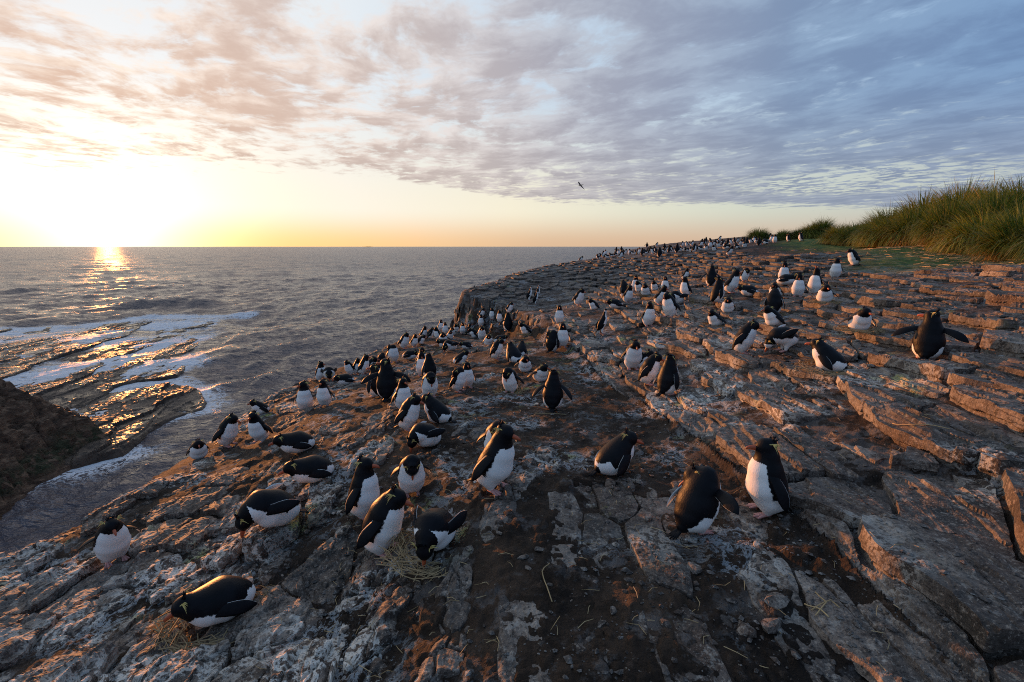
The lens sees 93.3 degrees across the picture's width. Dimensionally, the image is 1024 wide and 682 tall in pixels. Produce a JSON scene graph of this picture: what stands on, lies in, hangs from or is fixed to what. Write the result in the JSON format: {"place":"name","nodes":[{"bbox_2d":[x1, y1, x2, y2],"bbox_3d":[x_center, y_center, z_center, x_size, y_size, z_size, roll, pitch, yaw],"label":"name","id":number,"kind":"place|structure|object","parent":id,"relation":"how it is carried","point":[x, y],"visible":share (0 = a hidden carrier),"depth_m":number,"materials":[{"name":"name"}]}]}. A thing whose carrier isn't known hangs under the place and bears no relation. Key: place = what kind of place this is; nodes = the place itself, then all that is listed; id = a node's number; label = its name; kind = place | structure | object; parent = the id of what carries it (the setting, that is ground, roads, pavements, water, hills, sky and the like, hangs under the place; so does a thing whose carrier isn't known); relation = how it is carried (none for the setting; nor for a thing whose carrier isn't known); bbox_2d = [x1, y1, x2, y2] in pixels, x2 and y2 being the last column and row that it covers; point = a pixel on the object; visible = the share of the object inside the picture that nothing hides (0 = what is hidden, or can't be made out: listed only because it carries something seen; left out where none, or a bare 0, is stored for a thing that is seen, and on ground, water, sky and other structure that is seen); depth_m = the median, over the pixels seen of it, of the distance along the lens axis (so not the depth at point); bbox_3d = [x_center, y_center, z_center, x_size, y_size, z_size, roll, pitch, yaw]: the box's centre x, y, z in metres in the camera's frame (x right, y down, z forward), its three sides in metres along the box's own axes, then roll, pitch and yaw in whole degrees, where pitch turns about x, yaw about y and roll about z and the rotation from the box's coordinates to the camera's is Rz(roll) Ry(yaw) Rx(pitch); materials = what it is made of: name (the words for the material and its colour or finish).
{"place":"outdoors","nodes":[
{"label":"outdoors","id":0,"kind":"place"},
{"bbox_2d":[0,377,110,519],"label":"crag","id":1,"kind":"structure","parent":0,"point":[41,439],"depth_m":20.19,"materials":[{"name":"stone"}]},
{"bbox_2d":[0,319,213,468],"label":"reef","id":2,"kind":"object","parent":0,"point":[141,414],"visible":0.5,"depth_m":30.56},
{"bbox_2d":[0,247,641,553],"bbox_3d":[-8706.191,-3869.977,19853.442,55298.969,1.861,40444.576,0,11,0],"label":"sea","id":3,"kind":"structure","parent":0,"point":[280,318],"depth_m":67.65,"materials":[{"name":"liquid"}]},
{"bbox_2d":[0,225,1023,681],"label":"ground","id":4,"kind":"structure","parent":0,"point":[64,603],"depth_m":3.21,"materials":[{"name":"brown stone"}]},
{"bbox_2d":[75,514,140,567],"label":"penguin","id":5,"kind":"object","parent":4,"relation":"on","point":[111,539],"visible":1,"depth_m":3.72,"materials":[{"name":"white"}]},
{"bbox_2d":[186,438,209,459],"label":"penguin","id":6,"kind":"object","parent":4,"relation":"on","point":[198,449],"visible":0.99,"depth_m":6.31,"materials":[{"name":"white"}]},
{"bbox_2d":[145,585,269,659],"bbox_3d":[-1.722,1.603,2.799,0.692,0.056,0.623,5,12,25],"label":"nest","id":7,"kind":"object","parent":4,"relation":"on","point":[163,630],"visible":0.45,"depth_m":2.65,"materials":[{"name":"plant"}]},
{"bbox_2d":[163,575,262,626],"bbox_3d":[-1.691,1.484,2.783,0.344,0.268,0.501,8,14,36],"label":"penguin","id":8,"kind":"object","parent":7,"relation":"on","point":[222,599],"visible":1,"depth_m":2.70,"materials":[{"name":"brown"}]},
{"bbox_2d":[212,412,240,447],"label":"penguin","id":9,"kind":"object","parent":4,"relation":"on","point":[225,434],"visible":1,"depth_m":6.68,"materials":[{"name":"white"}]},
{"bbox_2d":[247,398,271,414],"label":"penguin","id":10,"kind":"object","parent":4,"relation":"on","point":[260,407],"visible":0.9,"depth_m":8.52,"materials":[{"name":"brown"}]},
{"bbox_2d":[247,409,272,443],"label":"penguin","id":11,"kind":"object","parent":4,"relation":"on","point":[259,429],"visible":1,"depth_m":6.33,"materials":[{"name":"white"}]},
{"bbox_2d":[234,483,309,537],"bbox_3d":[-1.769,1.230,3.585,0.523,0.316,0.377,-10,15,-43],"label":"penguin","id":12,"kind":"object","parent":4,"relation":"on","point":[271,506],"visible":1,"depth_m":3.46,"materials":[{"name":"brown"}]},
{"bbox_2d":[268,431,317,452],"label":"penguin","id":13,"kind":"object","parent":4,"relation":"on","point":[296,442],"visible":1,"depth_m":5.01,"materials":[{"name":"brown"}]},
{"bbox_2d":[293,380,315,408],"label":"penguin","id":14,"kind":"object","parent":4,"relation":"on","point":[303,398],"visible":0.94,"depth_m":7.50,"materials":[{"name":"white"}]},
{"bbox_2d":[278,455,335,482],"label":"penguin","id":15,"kind":"object","parent":4,"relation":"on","point":[312,468],"visible":0.99,"depth_m":4.25,"materials":[{"name":"brown"}]},
{"bbox_2d":[308,361,324,380],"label":"penguin","id":16,"kind":"object","parent":4,"relation":"on","point":[319,374],"visible":0.83,"depth_m":10.82,"materials":[{"name":"white"}]},
{"bbox_2d":[315,378,334,407],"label":"penguin","id":17,"kind":"object","parent":4,"relation":"on","point":[323,394],"visible":0.98,"depth_m":7.41,"materials":[{"name":"white"}]},
{"bbox_2d":[320,367,336,380],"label":"penguin","id":18,"kind":"object","parent":4,"relation":"on","point":[328,372],"visible":1,"depth_m":10.68,"materials":[{"name":"brown"}]},
{"bbox_2d":[332,373,355,384],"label":"penguin","id":19,"kind":"object","parent":4,"relation":"on","point":[344,379],"visible":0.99,"depth_m":9.88,"materials":[{"name":"brown"}]},
{"bbox_2d":[340,454,379,519],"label":"penguin","id":20,"kind":"object","parent":4,"relation":"on","point":[363,493],"visible":0.9,"depth_m":3.49,"materials":[{"name":"brown"}]},
{"bbox_2d":[356,354,370,374],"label":"penguin","id":21,"kind":"object","parent":4,"relation":"on","point":[363,365],"visible":0.99,"depth_m":10.67,"materials":[{"name":"brown"}]},
{"bbox_2d":[366,364,380,397],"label":"penguin","id":22,"kind":"object","parent":4,"relation":"on","point":[371,384],"visible":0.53,"depth_m":7.04,"materials":[{"name":"brown"}]},
{"bbox_2d":[353,483,413,558],"bbox_3d":[-0.856,1.134,3.072,0.355,0.473,0.325,11,15,43],"label":"penguin","id":23,"kind":"object","parent":4,"relation":"on","point":[382,522],"visible":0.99,"depth_m":3.00,"materials":[{"name":"white"}]},
{"bbox_2d":[361,358,410,402],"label":"penguin","id":24,"kind":"object","parent":4,"relation":"on","point":[387,375],"visible":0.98,"depth_m":6.61,"materials":[{"name":"brown"}]},
{"bbox_2d":[386,344,399,362],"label":"penguin","id":25,"kind":"object","parent":4,"relation":"on","point":[393,353],"visible":0.98,"depth_m":11.77,"materials":[{"name":"white"}]},
{"bbox_2d":[391,377,411,408],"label":"penguin","id":26,"kind":"object","parent":4,"relation":"on","point":[402,394],"visible":0.75,"depth_m":5.83,"materials":[{"name":"white"}]},
{"bbox_2d":[393,392,423,431],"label":"penguin","id":27,"kind":"object","parent":4,"relation":"on","point":[407,416],"visible":0.99,"depth_m":4.97,"materials":[{"name":"white"}]},
{"bbox_2d":[390,454,430,497],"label":"penguin","id":28,"kind":"object","parent":4,"relation":"on","point":[410,469],"visible":0.98,"depth_m":3.63,"materials":[{"name":"white"}]},
{"bbox_2d":[374,516,447,583],"bbox_3d":[-0.449,1.253,2.929,0.692,0.056,0.623,7,13,31],"label":"nest","id":29,"kind":"object","parent":4,"relation":"on","point":[430,571],"visible":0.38,"depth_m":2.79,"materials":[{"name":"plant"}]},
{"bbox_2d":[411,505,466,568],"bbox_3d":[-0.462,1.131,2.925,0.333,0.279,0.461,2,11,12],"label":"penguin","id":30,"kind":"object","parent":29,"relation":"on","point":[435,529],"visible":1,"depth_m":2.79,"materials":[{"name":"brown"}]},
{"bbox_2d":[412,350,424,375],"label":"penguin","id":31,"kind":"object","parent":4,"relation":"on","point":[419,362],"visible":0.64,"depth_m":9.04,"materials":[{"name":"white"}]},
{"bbox_2d":[406,421,445,452],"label":"penguin","id":32,"kind":"object","parent":4,"relation":"on","point":[423,434],"visible":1,"depth_m":4.44,"materials":[{"name":"brown"}]},
{"bbox_2d":[410,372,446,396],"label":"penguin","id":33,"kind":"object","parent":4,"relation":"on","point":[429,384],"visible":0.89,"depth_m":6.49,"materials":[{"name":"white"}]},
{"bbox_2d":[421,353,438,375],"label":"penguin","id":34,"kind":"object","parent":4,"relation":"on","point":[429,364],"visible":0.72,"depth_m":8.42,"materials":[{"name":"brown"}]},
{"bbox_2d":[421,392,456,422],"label":"penguin","id":35,"kind":"object","parent":4,"relation":"on","point":[436,410],"visible":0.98,"depth_m":5.13,"materials":[{"name":"brown"}]},
{"bbox_2d":[442,340,458,351],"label":"penguin","id":36,"kind":"object","parent":4,"relation":"on","point":[449,345],"visible":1,"depth_m":11.83,"materials":[{"name":"brown"}]},
{"bbox_2d":[449,367,465,392],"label":"penguin","id":37,"kind":"object","parent":4,"relation":"on","point":[458,380],"visible":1,"depth_m":6.81,"materials":[{"name":"white"}]},
{"bbox_2d":[451,349,470,364],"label":"penguin","id":38,"kind":"object","parent":4,"relation":"on","point":[459,358],"visible":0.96,"depth_m":9.60,"materials":[{"name":"brown"}]},
{"bbox_2d":[462,360,475,387],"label":"penguin","id":39,"kind":"object","parent":4,"relation":"on","point":[470,376],"visible":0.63,"depth_m":7.13,"materials":[{"name":"white"}]},
{"bbox_2d":[467,420,520,496],"bbox_3d":[-0.142,0.772,3.302,0.316,0.510,0.323,-4,12,-18],"label":"penguin","id":40,"kind":"object","parent":4,"relation":"on","point":[493,468],"visible":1,"depth_m":3.19,"materials":[{"name":"white"}]},
{"bbox_2d":[476,420,516,447],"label":"penguin","id":41,"kind":"object","parent":4,"relation":"on","point":[487,435],"visible":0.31,"depth_m":3.82,"materials":[{"name":"brown"}]},
{"bbox_2d":[488,337,505,359],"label":"penguin","id":42,"kind":"object","parent":4,"relation":"on","point":[496,349],"visible":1,"depth_m":9.38,"materials":[{"name":"white"}]},
{"bbox_2d":[499,312,513,331],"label":"penguin","id":43,"kind":"object","parent":4,"relation":"on","point":[506,321],"visible":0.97,"depth_m":14.70,"materials":[{"name":"brown"}]},
{"bbox_2d":[501,367,524,392],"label":"penguin","id":44,"kind":"object","parent":4,"relation":"on","point":[509,377],"visible":0.99,"depth_m":6.64,"materials":[{"name":"white"}]},
{"bbox_2d":[506,342,522,361],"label":"penguin","id":45,"kind":"object","parent":4,"relation":"on","point":[513,353],"visible":0.88,"depth_m":8.86,"materials":[{"name":"brown"}]},
{"bbox_2d":[514,355,535,371],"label":"penguin","id":46,"kind":"object","parent":4,"relation":"on","point":[524,363],"visible":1,"depth_m":7.93,"materials":[{"name":"white"}]},
{"bbox_2d":[527,363,549,381],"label":"penguin","id":47,"kind":"object","parent":4,"relation":"on","point":[539,374],"visible":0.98,"depth_m":7.17,"materials":[{"name":"white"}]},
{"bbox_2d":[543,329,559,352],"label":"penguin","id":48,"kind":"object","parent":4,"relation":"on","point":[552,341],"visible":0.99,"depth_m":9.31,"materials":[{"name":"brown"}]},
{"bbox_2d":[532,369,571,411],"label":"penguin","id":49,"kind":"object","parent":4,"relation":"on","point":[553,387],"visible":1,"depth_m":5.59,"materials":[{"name":"brown"}]},
{"bbox_2d":[550,304,567,323],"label":"penguin","id":50,"kind":"object","parent":4,"relation":"on","point":[559,315],"visible":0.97,"depth_m":11.26,"materials":[{"name":"white"}]},
{"bbox_2d":[557,322,570,347],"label":"penguin","id":51,"kind":"object","parent":4,"relation":"on","point":[563,335],"visible":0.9,"depth_m":9.31,"materials":[{"name":"white"}]},
{"bbox_2d":[572,287,585,305],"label":"penguin","id":52,"kind":"object","parent":4,"relation":"on","point":[578,297],"visible":0.99,"depth_m":13.35,"materials":[{"name":"white"}]},
{"bbox_2d":[594,309,609,334],"bbox_3d":[1.772,-0.387,9.550,0.309,0.512,0.163,-1,11,-3],"label":"cormorant","id":53,"kind":"object","parent":4,"relation":"on","point":[601,323],"visible":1,"depth_m":9.50,"materials":[{"name":"brown"}]},
{"bbox_2d":[587,428,643,476],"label":"penguin","id":54,"kind":"object","parent":4,"relation":"on","point":[614,456],"visible":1,"depth_m":3.61,"materials":[{"name":"brown"}]},
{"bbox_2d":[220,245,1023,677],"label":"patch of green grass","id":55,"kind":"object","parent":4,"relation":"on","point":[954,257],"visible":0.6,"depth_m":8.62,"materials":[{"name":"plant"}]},
{"bbox_2d":[620,338,642,370],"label":"penguin","id":56,"kind":"object","parent":4,"relation":"on","point":[632,353],"visible":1,"depth_m":6.93,"materials":[{"name":"white"}]},
{"bbox_2d":[633,351,664,385],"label":"penguin","id":57,"kind":"object","parent":4,"relation":"on","point":[649,369],"visible":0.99,"depth_m":6.05,"materials":[{"name":"white"}]},
{"bbox_2d":[639,301,659,326],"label":"penguin","id":58,"kind":"object","parent":4,"relation":"on","point":[649,313],"visible":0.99,"depth_m":9.25,"materials":[{"name":"white"}]},
{"bbox_2d":[652,285,668,304],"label":"penguin","id":59,"kind":"object","parent":4,"relation":"on","point":[657,297],"visible":0.86,"depth_m":10.63,"materials":[{"name":"white"}]},
{"bbox_2d":[653,353,679,396],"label":"penguin","id":60,"kind":"object","parent":4,"relation":"on","point":[668,380],"visible":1,"depth_m":5.58,"materials":[{"name":"brown"}]},
{"bbox_2d":[662,291,680,316],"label":"penguin","id":61,"kind":"object","parent":4,"relation":"on","point":[670,305],"visible":1,"depth_m":8.89,"materials":[{"name":"white"}]},
{"bbox_2d":[671,291,688,303],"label":"penguin","id":62,"kind":"object","parent":4,"relation":"on","point":[678,297],"visible":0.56,"depth_m":10.56,"materials":[{"name":"white"}]},
{"bbox_2d":[680,276,691,293],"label":"penguin","id":63,"kind":"object","parent":4,"relation":"on","point":[685,287],"visible":0.84,"depth_m":11.00,"materials":[{"name":"white"}]},
{"bbox_2d":[666,462,738,538],"bbox_3d":[1.057,0.938,2.779,0.318,0.396,0.435,0,11,1],"label":"penguin","id":64,"kind":"object","parent":4,"relation":"on","point":[699,493],"visible":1,"depth_m":2.76,"materials":[{"name":"brown"}]},
{"bbox_2d":[700,265,720,285],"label":"penguin","id":65,"kind":"object","parent":4,"relation":"on","point":[711,274],"visible":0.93,"depth_m":12.23,"materials":[{"name":"brown"}]},
{"bbox_2d":[707,276,724,302],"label":"penguin","id":66,"kind":"object","parent":4,"relation":"on","point":[716,293],"visible":0.99,"depth_m":9.35,"materials":[{"name":"brown"}]},
{"bbox_2d":[707,309,726,325],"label":"penguin","id":67,"kind":"object","parent":4,"relation":"on","point":[715,318],"visible":0.88,"depth_m":8.06,"materials":[{"name":"white"}]},
{"bbox_2d":[719,296,735,312],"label":"penguin","id":68,"kind":"object","parent":4,"relation":"on","point":[727,305],"visible":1,"depth_m":8.54,"materials":[{"name":"white"}]},
{"bbox_2d":[724,268,741,292],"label":"penguin","id":69,"kind":"object","parent":4,"relation":"on","point":[731,283],"visible":0.98,"depth_m":10.47,"materials":[{"name":"white"}]},
{"bbox_2d":[726,319,762,354],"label":"penguin","id":70,"kind":"object","parent":4,"relation":"on","point":[744,337],"visible":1,"depth_m":6.26,"materials":[{"name":"white"}]},
{"bbox_2d":[735,284,758,295],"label":"penguin","id":71,"kind":"object","parent":4,"relation":"on","point":[747,290],"visible":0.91,"depth_m":9.88,"materials":[{"name":"brown"}]},
{"bbox_2d":[737,227,775,240],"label":"tussock","id":72,"kind":"object","parent":4,"relation":"on","point":[762,235],"visible":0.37,"depth_m":38.01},
{"bbox_2d":[745,435,791,518],"bbox_3d":[1.567,0.806,2.903,0.278,0.499,0.285,-7,13,-34],"label":"penguin","id":73,"kind":"object","parent":4,"relation":"on","point":[766,484],"visible":1,"depth_m":2.83,"materials":[{"name":"white"}]},
{"bbox_2d":[761,286,784,311],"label":"penguin","id":74,"kind":"object","parent":4,"relation":"on","point":[774,299],"visible":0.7,"depth_m":7.87,"materials":[{"name":"brown"}]},
{"bbox_2d":[761,305,784,325],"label":"penguin","id":75,"kind":"object","parent":4,"relation":"on","point":[773,317],"visible":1,"depth_m":6.80,"materials":[{"name":"white"}]},
{"bbox_2d":[764,324,802,352],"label":"penguin","id":76,"kind":"object","parent":4,"relation":"on","point":[784,337],"visible":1,"depth_m":5.91,"materials":[{"name":"brown"}]},
{"bbox_2d":[776,274,796,284],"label":"penguin","id":77,"kind":"object","parent":4,"relation":"on","point":[786,279],"visible":0.85,"depth_m":10.29,"materials":[{"name":"brown"}]},
{"bbox_2d":[787,272,808,296],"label":"penguin","id":78,"kind":"object","parent":4,"relation":"on","point":[798,286],"visible":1,"depth_m":8.96,"materials":[{"name":"white"}]},
{"bbox_2d":[791,221,822,238],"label":"tussock","id":79,"kind":"object","parent":4,"relation":"on","point":[809,232],"visible":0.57,"depth_m":36.23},
{"bbox_2d":[807,266,825,294],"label":"penguin","id":80,"kind":"object","parent":4,"relation":"on","point":[814,283],"visible":0.8,"depth_m":8.96,"materials":[{"name":"white"}]},
{"bbox_2d":[806,217,838,237],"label":"tussock","id":81,"kind":"object","parent":4,"relation":"on","point":[823,224],"visible":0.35,"depth_m":35.80,"materials":[{"name":"plant"}]},
{"bbox_2d":[790,359,857,376],"bbox_3d":[3.184,0.278,4.927,0.686,0.056,0.712,-1,11,-3],"label":"nest","id":82,"kind":"object","parent":4,"relation":"on","point":[808,369],"visible":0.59,"depth_m":4.87,"materials":[{"name":"plant"}]},
{"bbox_2d":[810,283,838,301],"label":"penguin","id":83,"kind":"object","parent":4,"relation":"on","point":[825,292],"visible":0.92,"depth_m":7.70,"materials":[{"name":"white"}]},
{"bbox_2d":[805,337,847,371],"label":"penguin","id":84,"kind":"object","parent":4,"relation":"on","point":[826,357],"visible":0.98,"depth_m":4.83,"materials":[{"name":"brown"}]},
{"bbox_2d":[811,223,857,243],"bbox_3d":[18.422,-6.033,26.680,3.112,1.381,3.041,9,14,40],"label":"tussock","id":85,"kind":"object","parent":4,"relation":"on","point":[833,230],"visible":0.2,"depth_m":26.56,"materials":[{"name":"plant"}]},
{"bbox_2d":[827,257,842,276],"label":"penguin","id":86,"kind":"object","parent":4,"relation":"on","point":[836,269],"visible":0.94,"depth_m":11.23,"materials":[{"name":"white"}]},
{"bbox_2d":[824,221,862,245],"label":"tussock","id":87,"kind":"object","parent":4,"relation":"on","point":[844,236],"visible":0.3,"depth_m":25.02,"materials":[{"name":"plant"}]},
{"bbox_2d":[845,247,860,265],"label":"penguin","id":88,"kind":"object","parent":4,"relation":"on","point":[854,258],"visible":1,"depth_m":13.19,"materials":[{"name":"white"}]},
{"bbox_2d":[839,306,875,329],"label":"penguin","id":89,"kind":"object","parent":4,"relation":"on","point":[860,318],"visible":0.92,"depth_m":5.57,"materials":[{"name":"white"}]},
{"bbox_2d":[831,325,886,334],"bbox_3d":[4.064,-0.133,5.658,0.534,0.056,0.559,11,15,43],"label":"nest","id":90,"kind":"object","parent":4,"relation":"on","point":[847,329],"visible":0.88,"depth_m":5.56,"materials":[{"name":"stone"}]},
{"bbox_2d":[847,200,909,239],"bbox_3d":[17.480,-5.527,22.142,3.234,2.304,3.283,-5,12,-26],"label":"tussock","id":91,"kind":"object","parent":4,"relation":"on","point":[882,216],"visible":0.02,"depth_m":22.22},
{"bbox_2d":[846,209,914,246],"bbox_3d":[16.374,-4.743,20.153,4.458,1.648,4.306,7,13,32],"label":"tussock","id":92,"kind":"object","parent":4,"relation":"on","point":[869,238],"visible":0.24,"depth_m":20.08,"materials":[{"name":"plant"}]},
{"bbox_2d":[871,198,944,246],"bbox_3d":[15.955,-4.715,18.802,3.124,2.092,3.171,2,11,11],"label":"tussock","id":93,"kind":"object","parent":4,"relation":"on","point":[901,232],"visible":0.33,"depth_m":18.70,"materials":[{"name":"plant"}]},
{"bbox_2d":[883,184,959,222],"bbox_3d":[18.119,-5.618,20.866,4.202,2.506,4.172,11,15,43],"label":"tussock","id":94,"kind":"object","parent":4,"relation":"on","point":[913,203],"visible":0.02,"depth_m":20.77,"materials":[{"name":"plant"}]},
{"bbox_2d":[872,191,970,242],"bbox_3d":[16.875,-4.866,19.030,4.286,2.031,4.140,-5,12,-26],"label":"tussock","id":95,"kind":"object","parent":4,"relation":"on","point":[916,213],"visible":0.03,"depth_m":19.07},
{"bbox_2d":[891,309,968,359],"bbox_3d":[3.944,-0.056,4.553,0.301,0.499,0.515,-3,11,-15],"label":"penguin","id":96,"kind":"object","parent":4,"relation":"on","point":[929,340],"visible":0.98,"depth_m":4.53,"materials":[{"name":"brown"}]},
{"bbox_2d":[899,185,991,245],"bbox_3d":[15.307,-4.428,16.582,3.008,2.284,3.078,10,15,42],"label":"tussock","id":97,"kind":"object","parent":4,"relation":"on","point":[935,218],"visible":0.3,"depth_m":16.63,"materials":[{"name":"plant"}]},
{"bbox_2d":[913,174,1009,208],"bbox_3d":[18.282,-5.555,19.592,4.075,2.476,4.086,-6,12,-27],"label":"tussock","id":98,"kind":"object","parent":4,"relation":"on","point":[955,190],"visible":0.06,"depth_m":19.39,"materials":[{"name":"plant"}]},
{"bbox_2d":[918,204,1022,253],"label":"tussock","id":99,"kind":"object","parent":4,"relation":"on","point":[948,245],"visible":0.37,"depth_m":13.76,"materials":[{"name":"plant"}]},
{"bbox_2d":[926,181,1023,239],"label":"tussock","id":100,"kind":"object","parent":4,"relation":"on","point":[995,203],"visible":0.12,"depth_m":14.80,"materials":[{"name":"plant"}]},
{"bbox_2d":[938,172,1023,208],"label":"tussock","id":101,"kind":"object","parent":4,"relation":"on","point":[986,190],"depth_m":17.63,"materials":[{"name":"plant"}]},
{"bbox_2d":[948,198,1023,262],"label":"tussock","id":102,"kind":"object","parent":4,"relation":"on","point":[996,236],"visible":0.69,"depth_m":11.16,"materials":[{"name":"plant"}]},
{"bbox_2d":[979,174,1023,203],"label":"tussock","id":103,"kind":"object","parent":4,"relation":"on","point":[1018,192],"visible":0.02,"depth_m":15.88,"materials":[{"name":"plant"}]},
{"bbox_2d":[988,214,1023,261],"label":"tussock","id":104,"kind":"object","parent":4,"relation":"on","point":[1018,256],"visible":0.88,"depth_m":10.39,"materials":[{"name":"plant"}]},
{"bbox_2d":[0,0,1023,246],"label":"sky","id":105,"kind":"structure","parent":0,"point":[124,123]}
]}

